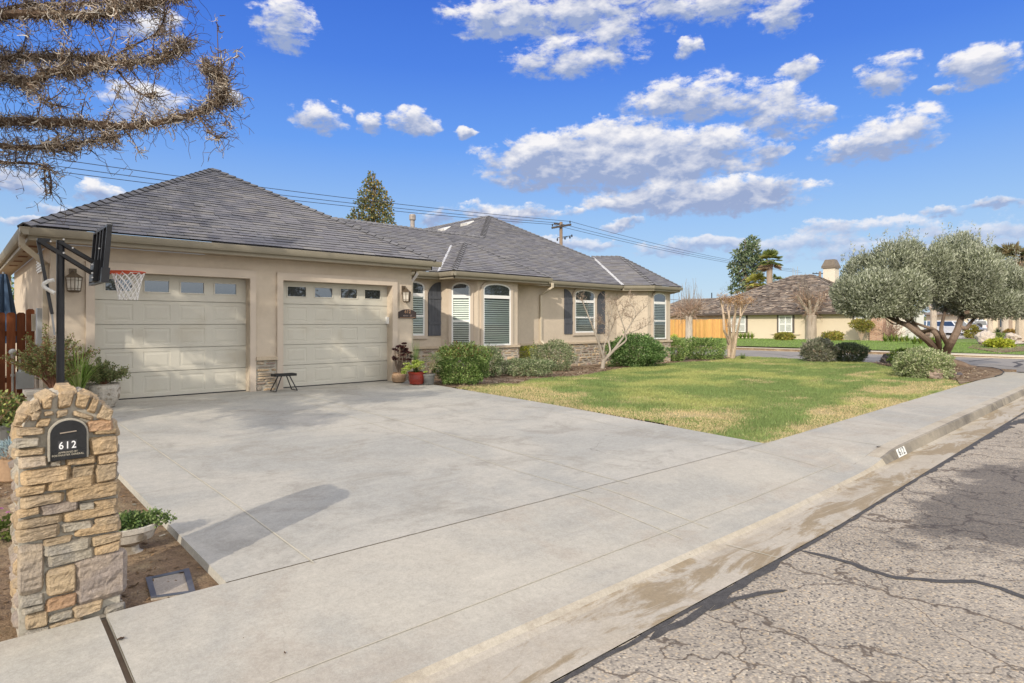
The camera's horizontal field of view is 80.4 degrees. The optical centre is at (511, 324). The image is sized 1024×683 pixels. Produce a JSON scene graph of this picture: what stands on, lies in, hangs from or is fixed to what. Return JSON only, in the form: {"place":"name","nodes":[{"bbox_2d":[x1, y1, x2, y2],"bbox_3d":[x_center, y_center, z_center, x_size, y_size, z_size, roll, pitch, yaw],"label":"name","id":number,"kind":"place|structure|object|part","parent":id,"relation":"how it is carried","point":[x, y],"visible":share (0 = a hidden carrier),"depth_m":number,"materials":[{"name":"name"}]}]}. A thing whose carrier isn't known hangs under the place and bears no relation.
{"place":"outdoors","nodes":[
{"label":"outdoors","id":0,"kind":"place"},
{"bbox_2d":[111,380,761,584],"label":"driveway","id":1,"kind":"structure","parent":0,"point":[241,484],"depth_m":7.50,"materials":[{"name":"concrete"}]},
{"bbox_2d":[66,345,106,388],"bbox_3d":[-7.365,0.898,10.282,1.011,1.244,0.964,0,0,-43],"label":"potted plant","id":2,"kind":"object","parent":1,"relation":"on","point":[80,380],"visible":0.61,"depth_m":10.24,"materials":[{"name":"green plant"}]},
{"bbox_2d":[85,355,131,406],"bbox_3d":[-7.310,1.024,10.854,0.826,0.953,0.808,0,0,-43],"label":"potted plant","id":3,"kind":"object","parent":1,"relation":"on","point":[105,389],"visible":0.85,"depth_m":10.73,"materials":[{"name":"green plant"}]},
{"bbox_2d":[270,373,297,391],"bbox_3d":[-5.011,1.272,13.317,0.500,0.383,0.320,0,0,-43],"label":"step stool","id":4,"kind":"object","parent":1,"relation":"on","point":[280,375],"visible":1,"depth_m":13.29,"materials":[{"name":"plastic"}]},
{"bbox_2d":[392,342,413,382],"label":"potted succulent","id":5,"kind":"object","parent":1,"relation":"on","point":[398,376],"visible":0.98,"depth_m":15.32,"materials":[{"name":"beige ceramic"}]},
{"bbox_2d":[401,341,427,384],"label":"potted succulent","id":6,"kind":"object","parent":1,"relation":"on","point":[415,376],"visible":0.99,"depth_m":14.88,"materials":[{"name":"green plant"}]},
{"bbox_2d":[419,352,441,384],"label":"potted succulent","id":7,"kind":"object","parent":1,"relation":"on","point":[429,376],"visible":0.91,"depth_m":14.98,"materials":[{"name":"green plant"}]},
{"bbox_2d":[0,372,1023,682],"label":"sidewalk","id":8,"kind":"structure","parent":0,"point":[332,618],"depth_m":4.25,"materials":[{"name":"concrete"}]},
{"bbox_2d":[0,332,1023,682],"bbox_3d":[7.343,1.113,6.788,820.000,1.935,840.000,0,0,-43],"label":"ground","id":9,"kind":"structure","parent":0,"point":[176,554],"depth_m":4.53,"materials":[{"name":"soil"}]},
{"bbox_2d":[0,507,11,541],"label":"flowering plant","id":10,"kind":"object","parent":9,"relation":"on","point":[3,525],"visible":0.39,"depth_m":4.84,"materials":[{"name":"green plant"}]},
{"bbox_2d":[0,436,12,482],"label":"potted succulent","id":11,"kind":"object","parent":9,"relation":"on","point":[5,469],"visible":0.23,"depth_m":6.34,"materials":[{"name":"orange plant"}]},
{"bbox_2d":[5,275,10,375],"bbox_3d":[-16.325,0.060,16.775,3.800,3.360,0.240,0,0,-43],"label":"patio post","id":12,"kind":"object","parent":9,"relation":"on","point":[9,276],"visible":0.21,"depth_m":17.90,"materials":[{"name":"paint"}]},
{"bbox_2d":[0,272,16,342],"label":"patio umbrella","id":13,"kind":"object","parent":9,"relation":"on","point":[7,304],"visible":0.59,"depth_m":13.94,"materials":[{"name":"blue fabric"}]},
{"bbox_2d":[11,275,13,298],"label":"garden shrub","id":14,"kind":"object","parent":9,"relation":"on","point":[12,283],"visible":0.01,"depth_m":22.58,"materials":[{"name":"green plant"}]},
{"bbox_2d":[0,389,26,450],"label":"potted plant","id":15,"kind":"object","parent":9,"relation":"on","point":[11,403],"visible":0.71,"depth_m":7.70,"materials":[{"name":"green plant"}]},
{"bbox_2d":[0,309,34,398],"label":"fence gate","id":16,"kind":"structure","parent":9,"relation":"on","point":[10,333],"depth_m":12.35,"materials":[{"name":"brown wood"}]},
{"bbox_2d":[9,349,33,396],"bbox_3d":[-9.782,1.064,12.223,0.214,1.152,0.587,0,0,44],"label":"gas meter","id":17,"kind":"object","parent":9,"relation":"on","point":[24,380],"visible":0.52,"depth_m":12.07,"materials":[{"name":"grey metal"}]},
{"bbox_2d":[0,320,100,400],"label":"planter","id":18,"kind":"object","parent":9,"relation":"on","point":[38,363],"visible":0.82,"depth_m":10.02,"materials":[{"name":"green plant"}]},
{"bbox_2d":[8,382,127,636],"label":"mailbox pillar","id":19,"kind":"structure","parent":9,"relation":"on","point":[68,557],"depth_m":3.54,"materials":[{"name":"stone"}]},
{"bbox_2d":[50,420,86,461],"bbox_3d":[-2.580,0.673,3.527,0.172,0.228,0.022,0,0,-43],"label":"mailbox door","id":20,"kind":"structure","parent":19,"relation":"in","point":[68,438],"depth_m":3.52,"materials":[{"name":"metal"}]},
{"bbox_2d":[36,224,145,382],"bbox_3d":[-6.334,0.093,8.941,1.025,3.095,1.598,0,0,7],"label":"basketball hoop","id":21,"kind":"object","parent":9,"relation":"on","point":[99,271],"visible":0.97,"depth_m":8.87,"materials":[{"name":"black metal"}]},
{"bbox_2d":[0,482,200,635],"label":"soil litter","id":22,"kind":"object","parent":9,"relation":"on","point":[133,502],"visible":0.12,"depth_m":4.41,"materials":[{"name":"brown plant"}]},
{"bbox_2d":[0,0,253,222],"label":"dried cedar","id":23,"kind":"object","parent":9,"relation":"on","point":[95,62],"visible":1,"depth_m":7.34,"materials":[{"name":"brown plant"}]},
{"bbox_2d":[118,506,177,554],"bbox_3d":[-2.904,1.601,4.710,0.553,0.377,0.285,0,0,-43],"label":"pedestal planter","id":24,"kind":"object","parent":9,"relation":"on","point":[137,528],"visible":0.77,"depth_m":4.66,"materials":[{"name":"stone"}]},
{"bbox_2d":[145,568,194,600],"bbox_3d":[-2.328,1.794,4.121,0.270,0.062,0.456,0,0,-33],"label":"water meter box","id":25,"kind":"object","parent":9,"relation":"in","point":[160,586],"visible":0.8,"depth_m":4.12,"materials":[{"name":"grey concrete"}]},
{"bbox_2d":[0,168,682,399],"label":"house","id":26,"kind":"structure","parent":9,"relation":"on","point":[260,291],"depth_m":14.37,"materials":[{"name":"paint"}]},
{"bbox_2d":[95,274,245,399],"bbox_3d":[-6.924,0.215,12.445,2.914,2.550,0.052,0,0,-43],"label":"garage door","id":27,"kind":"structure","parent":26,"relation":"in","point":[182,335],"depth_m":12.43,"materials":[{"name":"paint"}]},
{"bbox_2d":[283,281,386,387],"bbox_3d":[-4.313,0.215,14.860,2.946,2.550,0.052,0,0,-43],"label":"garage door","id":28,"kind":"structure","parent":26,"relation":"in","point":[333,334],"depth_m":14.80,"materials":[{"name":"paint"}]},
{"bbox_2d":[413,279,427,338],"bbox_3d":[-3.138,-0.508,19.260,1.070,1.958,0.056,0,0,-43],"label":"window","id":29,"kind":"structure","parent":26,"relation":"in","point":[420,288],"depth_m":19.45,"materials":[{"name":"glass"}]},
{"bbox_2d":[448,280,473,345],"bbox_3d":[-1.680,-0.380,19.966,0.821,2.196,0.056,0,0,2],"label":"window","id":30,"kind":"structure","parent":26,"relation":"in","point":[460,292],"depth_m":19.97,"materials":[{"name":"paint"}]},
{"bbox_2d":[480,281,512,345],"bbox_3d":[-0.506,-0.381,20.509,1.439,2.197,0.056,0,0,-43],"label":"window","id":31,"kind":"structure","parent":26,"relation":"in","point":[496,297],"depth_m":20.50,"materials":[{"name":"glass"}]},
{"bbox_2d":[572,288,596,335],"bbox_3d":[2.997,-0.535,24.932,1.478,1.988,0.056,0,0,-43],"label":"window","id":32,"kind":"structure","parent":26,"relation":"in","point":[581,325],"depth_m":24.91,"materials":[{"name":"glass"}]},
{"bbox_2d":[652,291,666,338],"bbox_3d":[6.560,-0.412,26.932,1.156,2.136,0.056,0,0,-43],"label":"window","id":33,"kind":"structure","parent":26,"relation":"in","point":[659,299],"depth_m":26.94,"materials":[{"name":"paint"}]},
{"bbox_2d":[346,170,396,224],"bbox_3d":[-9.265,-4.259,40.147,3.450,11.871,1.948,0,0,-1],"label":"tree","id":34,"kind":"object","parent":9,"relation":"on","point":[373,216],"visible":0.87,"depth_m":39.83,"materials":[{"name":"green plant"}]},
{"bbox_2d":[551,221,572,244],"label":"utility pole","id":35,"kind":"object","parent":9,"relation":"on","point":[560,227],"visible":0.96,"depth_m":49.88,"materials":[{"name":"brown wood"}]},
{"bbox_2d":[0,158,796,270],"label":"power line","id":36,"kind":"object","parent":35,"relation":"attached to","point":[382,206],"visible":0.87,"depth_m":40.73,"materials":[{"name":"black metal"}]},
{"bbox_2d":[11,152,788,268],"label":"power line","id":37,"kind":"object","parent":35,"relation":"attached to","point":[383,202],"visible":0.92,"depth_m":39.38,"materials":[{"name":"black metal"}]},
{"bbox_2d":[1,164,801,272],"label":"power line","id":38,"kind":"object","parent":35,"relation":"attached to","point":[390,210],"visible":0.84,"depth_m":41.70,"materials":[{"name":"black metal"}]},
{"bbox_2d":[670,335,688,360],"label":"shrub","id":39,"kind":"object","parent":9,"relation":"on","point":[683,349],"visible":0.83,"depth_m":27.60,"materials":[{"name":"green plant"}]},
{"bbox_2d":[670,282,711,339],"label":"pollard tree","id":40,"kind":"object","parent":9,"relation":"on","point":[687,314],"visible":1,"depth_m":51.87,"materials":[{"name":"brown plant"}]},
{"bbox_2d":[670,319,727,337],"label":"wooden fence","id":41,"kind":"object","parent":9,"relation":"on","point":[707,328],"visible":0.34,"depth_m":60.03,"materials":[{"name":"brown wood"}]},
{"bbox_2d":[726,234,767,294],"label":"tree","id":42,"kind":"object","parent":9,"relation":"on","point":[748,246],"visible":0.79,"depth_m":109.56,"materials":[{"name":"green plant"}]},
{"bbox_2d":[755,248,783,283],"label":"palm tree","id":43,"kind":"object","parent":9,"relation":"on","point":[770,253],"visible":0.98,"depth_m":99.48,"materials":[{"name":"green plant"}]},
{"bbox_2d":[670,259,924,340],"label":"neighbour house","id":44,"kind":"structure","parent":9,"relation":"on","point":[771,312],"depth_m":57.18,"materials":[{"name":"white paint"}]},
{"bbox_2d":[730,315,747,332],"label":"window","id":45,"kind":"structure","parent":44,"relation":"in","point":[743,328],"depth_m":58.39,"materials":[{"name":"white glass"}]},
{"bbox_2d":[777,314,793,332],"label":"window","id":46,"kind":"structure","parent":44,"relation":"in","point":[785,323],"depth_m":55.35,"materials":[{"name":"white plastic"}]},
{"bbox_2d":[786,273,831,339],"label":"pollard tree","id":47,"kind":"object","parent":9,"relation":"on","point":[811,319],"visible":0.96,"depth_m":52.80,"materials":[{"name":"brown plant"}]},
{"bbox_2d":[835,342,871,361],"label":"shrub","id":48,"kind":"object","parent":9,"relation":"on","point":[857,355],"visible":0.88,"depth_m":27.36,"materials":[{"name":"green plant"}]},
{"bbox_2d":[703,346,1023,358],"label":"kerb","id":49,"kind":"structure","parent":9,"relation":"on","point":[1002,355],"depth_m":34.40,"materials":[{"name":"concrete"}]},
{"bbox_2d":[886,345,928,364],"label":"shrub","id":50,"kind":"object","parent":9,"relation":"on","point":[894,352],"visible":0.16,"depth_m":25.14,"materials":[{"name":"green plant"}]},
{"bbox_2d":[927,299,938,336],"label":"pollard tree","id":51,"kind":"object","parent":9,"relation":"on","point":[933,319],"visible":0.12,"depth_m":65.81,"materials":[{"name":"beige plant"}]},
{"bbox_2d":[924,310,1015,331],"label":"neighbour house","id":52,"kind":"structure","parent":9,"relation":"on","point":[997,324],"depth_m":99.92,"materials":[{"name":"brown wood"}]},
{"bbox_2d":[987,318,992,331],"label":"pollard tree","id":53,"kind":"object","parent":9,"relation":"on","point":[989,324],"depth_m":59.83,"materials":[{"name":"brown plant"}]},
{"bbox_2d":[999,316,1008,332],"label":"pollard tree","id":54,"kind":"object","parent":9,"relation":"on","point":[1004,325],"depth_m":62.81,"materials":[{"name":"brown plant"}]},
{"bbox_2d":[1011,242,1023,340],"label":"pollard tree","id":55,"kind":"object","parent":9,"relation":"on","point":[1019,327],"visible":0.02,"depth_m":49.76,"materials":[{"name":"brown plant"}]},
{"bbox_2d":[0,0,1023,316],"label":"sky","id":56,"kind":"structure","parent":0,"point":[809,128],"materials":[{"name":"blue"}]},
{"bbox_2d":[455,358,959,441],"bbox_3d":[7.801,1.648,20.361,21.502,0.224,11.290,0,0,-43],"label":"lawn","id":57,"kind":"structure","parent":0,"point":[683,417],"depth_m":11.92,"materials":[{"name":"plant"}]},
{"bbox_2d":[717,290,756,358],"bbox_3d":[10.960,0.001,29.511,2.242,3.401,1.210,0,0,7],"label":"crape myrtle","id":58,"kind":"object","parent":57,"relation":"on","point":[731,346],"visible":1,"depth_m":29.45,"materials":[{"name":"brown plant"}]},
{"bbox_2d":[797,332,840,361],"bbox_3d":[13.990,1.088,27.546,1.868,1.480,1.412,0,0,18],"label":"shrub","id":59,"kind":"object","parent":57,"relation":"on","point":[822,347],"visible":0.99,"depth_m":27.28,"materials":[{"name":"green plant"}]},
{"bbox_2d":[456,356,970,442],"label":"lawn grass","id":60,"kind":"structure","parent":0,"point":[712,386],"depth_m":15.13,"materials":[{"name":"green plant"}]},
{"bbox_2d":[431,354,1002,386],"bbox_3d":[6.856,1.633,21.805,21.873,0.207,14.987,0,0,-43],"label":"planting bed","id":61,"kind":"object","parent":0,"point":[961,380],"visible":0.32,"depth_m":20.45,"materials":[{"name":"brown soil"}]},
{"bbox_2d":[433,340,492,384],"bbox_3d":[-1.303,0.987,15.681,1.578,1.177,1.331,0,0,14],"label":"shrub","id":62,"kind":"object","parent":61,"relation":"on","point":[452,355],"visible":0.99,"depth_m":15.40,"materials":[{"name":"green plant"}]},
{"bbox_2d":[475,345,503,376],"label":"shrub","id":63,"kind":"object","parent":61,"relation":"on","point":[495,364],"visible":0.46,"depth_m":17.77,"materials":[{"name":"green plant"}]},
{"bbox_2d":[498,356,558,376],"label":"shrub","id":64,"kind":"object","parent":61,"relation":"on","point":[520,365],"visible":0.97,"depth_m":18.43,"materials":[{"name":"green plant"}]},
{"bbox_2d":[519,344,541,368],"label":"shrub","id":65,"kind":"object","parent":61,"relation":"on","point":[525,348],"visible":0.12,"depth_m":22.37,"materials":[{"name":"green plant"}]},
{"bbox_2d":[527,338,578,370],"bbox_3d":[1.479,1.087,21.774,1.884,1.264,1.096,0,0,-5],"label":"shrub","id":66,"kind":"object","parent":61,"relation":"on","point":[543,348],"visible":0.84,"depth_m":21.61,"materials":[{"name":"green plant"}]},
{"bbox_2d":[574,289,655,368],"bbox_3d":[3.904,0.173,23.105,3.082,3.067,1.612,0,0,3],"label":"bare young tree","id":67,"kind":"object","parent":61,"relation":"on","point":[610,353],"visible":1,"depth_m":23.06,"materials":[{"name":"brown plant"}]},
{"bbox_2d":[604,330,673,366],"bbox_3d":[5.046,0.975,24.179,2.806,1.555,1.649,0,0,-2],"label":"shrub","id":68,"kind":"object","parent":61,"relation":"on","point":[633,354],"visible":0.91,"depth_m":23.85,"materials":[{"name":"green plant"}]},
{"bbox_2d":[681,335,727,359],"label":"shrub","id":69,"kind":"object","parent":61,"relation":"on","point":[708,342],"visible":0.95,"depth_m":28.85,"materials":[{"name":"green plant"}]},
{"bbox_2d":[879,353,890,362],"bbox_3d":[16.555,1.553,26.592,0.803,0.540,0.734,0,0,-43],"label":"boulder","id":70,"kind":"object","parent":61,"relation":"on","point":[884,358],"visible":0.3,"depth_m":26.43,"materials":[{"name":"stone"}]},
{"bbox_2d":[890,345,956,378],"bbox_3d":[13.466,1.230,19.837,1.850,1.144,1.725,0,0,-43],"label":"shrub","id":71,"kind":"object","parent":61,"relation":"on","point":[905,363],"visible":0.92,"depth_m":19.49,"materials":[{"name":"green plant"}]},
{"bbox_2d":[828,221,1023,366],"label":"olive tree","id":72,"kind":"object","parent":61,"relation":"on","point":[970,276],"visible":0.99,"depth_m":23.25,"materials":[{"name":"green plant"}]},
{"bbox_2d":[926,366,944,378],"bbox_3d":[13.579,1.584,19.475,0.531,0.590,0.550,0,0,21],"label":"boulder","id":73,"kind":"object","parent":61,"relation":"on","point":[934,375],"visible":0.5,"depth_m":19.29,"materials":[{"name":"stone"}]},
{"bbox_2d":[745,272,765,290],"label":"tree","id":74,"kind":"object","parent":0,"point":[758,276],"visible":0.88,"depth_m":103.30,"materials":[{"name":"green plant"}]},
{"bbox_2d":[773,274,782,281],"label":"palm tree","id":75,"kind":"object","parent":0,"point":[776,277],"visible":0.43,"depth_m":107.56,"materials":[{"name":"green plant"}]},
{"bbox_2d":[553,412,1023,682],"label":"street","id":76,"kind":"structure","parent":0,"point":[919,579],"depth_m":4.06,"materials":[{"name":"grey asphalt"}]},
{"bbox_2d":[331,385,1023,682],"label":"kerb","id":77,"kind":"structure","parent":76,"relation":"on","point":[551,637],"depth_m":4.45,"materials":[{"name":"concrete"}]},
{"bbox_2d":[676,349,1023,371],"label":"side street","id":78,"kind":"structure","parent":0,"point":[1017,365],"depth_m":32.23,"materials":[{"name":"grey asphalt"}]},
{"bbox_2d":[678,337,1023,354],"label":"lawn","id":79,"kind":"structure","parent":0,"point":[907,344],"depth_m":44.30,"materials":[{"name":"green plant"}]},
{"bbox_2d":[735,331,754,338],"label":"strappy plant","id":80,"kind":"object","parent":79,"relation":"on","point":[748,335],"visible":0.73,"depth_m":55.37,"materials":[{"name":"green plant"}]},
{"bbox_2d":[772,331,795,339],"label":"shrub","id":81,"kind":"object","parent":79,"relation":"on","point":[781,335],"visible":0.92,"depth_m":51.19,"materials":[{"name":"green plant"}]},
{"bbox_2d":[821,330,845,340],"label":"shrub","id":82,"kind":"object","parent":79,"relation":"on","point":[837,334],"visible":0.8,"depth_m":49.62,"materials":[{"name":"green plant"}]},
{"bbox_2d":[847,318,875,340],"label":"tree","id":83,"kind":"object","parent":79,"relation":"on","point":[858,324],"visible":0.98,"depth_m":49.40,"materials":[{"name":"green plant"}]},
{"bbox_2d":[875,318,909,340],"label":"bare shrub","id":84,"kind":"object","parent":79,"relation":"on","point":[890,330],"visible":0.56,"depth_m":48.56,"materials":[{"name":"beige plant"}]},
{"bbox_2d":[882,333,910,341],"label":"strappy plant","id":85,"kind":"object","parent":79,"relation":"on","point":[896,338],"visible":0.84,"depth_m":46.16,"materials":[{"name":"green plant"}]},
{"bbox_2d":[907,336,941,343],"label":"strappy plant","id":86,"kind":"object","parent":79,"relation":"on","point":[914,340],"visible":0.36,"depth_m":42.91,"materials":[{"name":"green plant"}]},
{"bbox_2d":[962,324,980,337],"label":"shrub","id":87,"kind":"object","parent":79,"relation":"on","point":[974,328],"visible":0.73,"depth_m":56.73,"materials":[{"name":"green plant"}]},
{"bbox_2d":[992,332,1006,337],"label":"shrub","id":88,"kind":"object","parent":79,"relation":"on","point":[999,335],"visible":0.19,"depth_m":49.22,"materials":[{"name":"green plant"}]},
{"bbox_2d":[1002,328,1014,333],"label":"shrub","id":89,"kind":"object","parent":79,"relation":"on","point":[1008,330],"visible":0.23,"depth_m":54.02,"materials":[{"name":"green plant"}]},
{"bbox_2d":[945,334,974,338],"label":"driveway","id":90,"kind":"structure","parent":0,"point":[959,337],"depth_m":60.23,"materials":[{"name":"concrete"}]},
{"bbox_2d":[924,321,948,334],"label":"parked car","id":91,"kind":"object","parent":90,"relation":"on","point":[926,323],"visible":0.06,"depth_m":78.67,"materials":[{"name":"white paint"}]},
{"bbox_2d":[937,321,972,334],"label":"parked car","id":92,"kind":"object","parent":90,"relation":"on","point":[949,326],"visible":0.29,"depth_m":71.65,"materials":[{"name":"white paint"}]},
{"bbox_3d":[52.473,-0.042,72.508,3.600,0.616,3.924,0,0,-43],"label":"window","id":93,"kind":"part","parent":92,"relation":"part of","materials":[{"name":"blue glass"}]},
{"bbox_2d":[961,323,986,334],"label":"parked car","id":94,"kind":"object","parent":90,"relation":"on","point":[981,329],"visible":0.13,"depth_m":71.90,"materials":[{"name":"grey paint"}]},
{"bbox_2d":[973,321,986,327],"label":"parked car","id":95,"kind":"object","parent":90,"relation":"on","point":[982,324],"visible":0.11,"depth_m":89.97,"materials":[{"name":"white paint"}]},
{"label":"window","id":96,"kind":"part","parent":95,"relation":"part of","materials":[{"name":"white glass"}]},
{"bbox_2d":[968,341,1023,352],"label":"bed","id":97,"kind":"object","parent":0,"point":[1007,349],"visible":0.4,"depth_m":37.26,"materials":[{"name":"brown soil"}]},
{"bbox_2d":[974,330,995,343],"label":"boulder","id":98,"kind":"object","parent":97,"relation":"on","point":[981,337],"visible":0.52,"depth_m":41.74,"materials":[{"name":"stone"}]},
{"bbox_2d":[981,337,1016,347],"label":"shrub","id":99,"kind":"object","parent":97,"relation":"on","point":[996,342],"visible":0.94,"depth_m":38.41,"materials":[{"name":"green plant"}]},
{"bbox_2d":[1003,332,1021,341],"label":"boulder","id":100,"kind":"object","parent":97,"relation":"on","point":[1013,336],"visible":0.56,"depth_m":47.65,"materials":[{"name":"stone"}]},
{"bbox_2d":[990,241,1023,332],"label":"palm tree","id":101,"kind":"object","parent":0,"point":[1005,250],"visible":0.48,"depth_m":94.31,"materials":[{"name":"green plant"}]}
]}

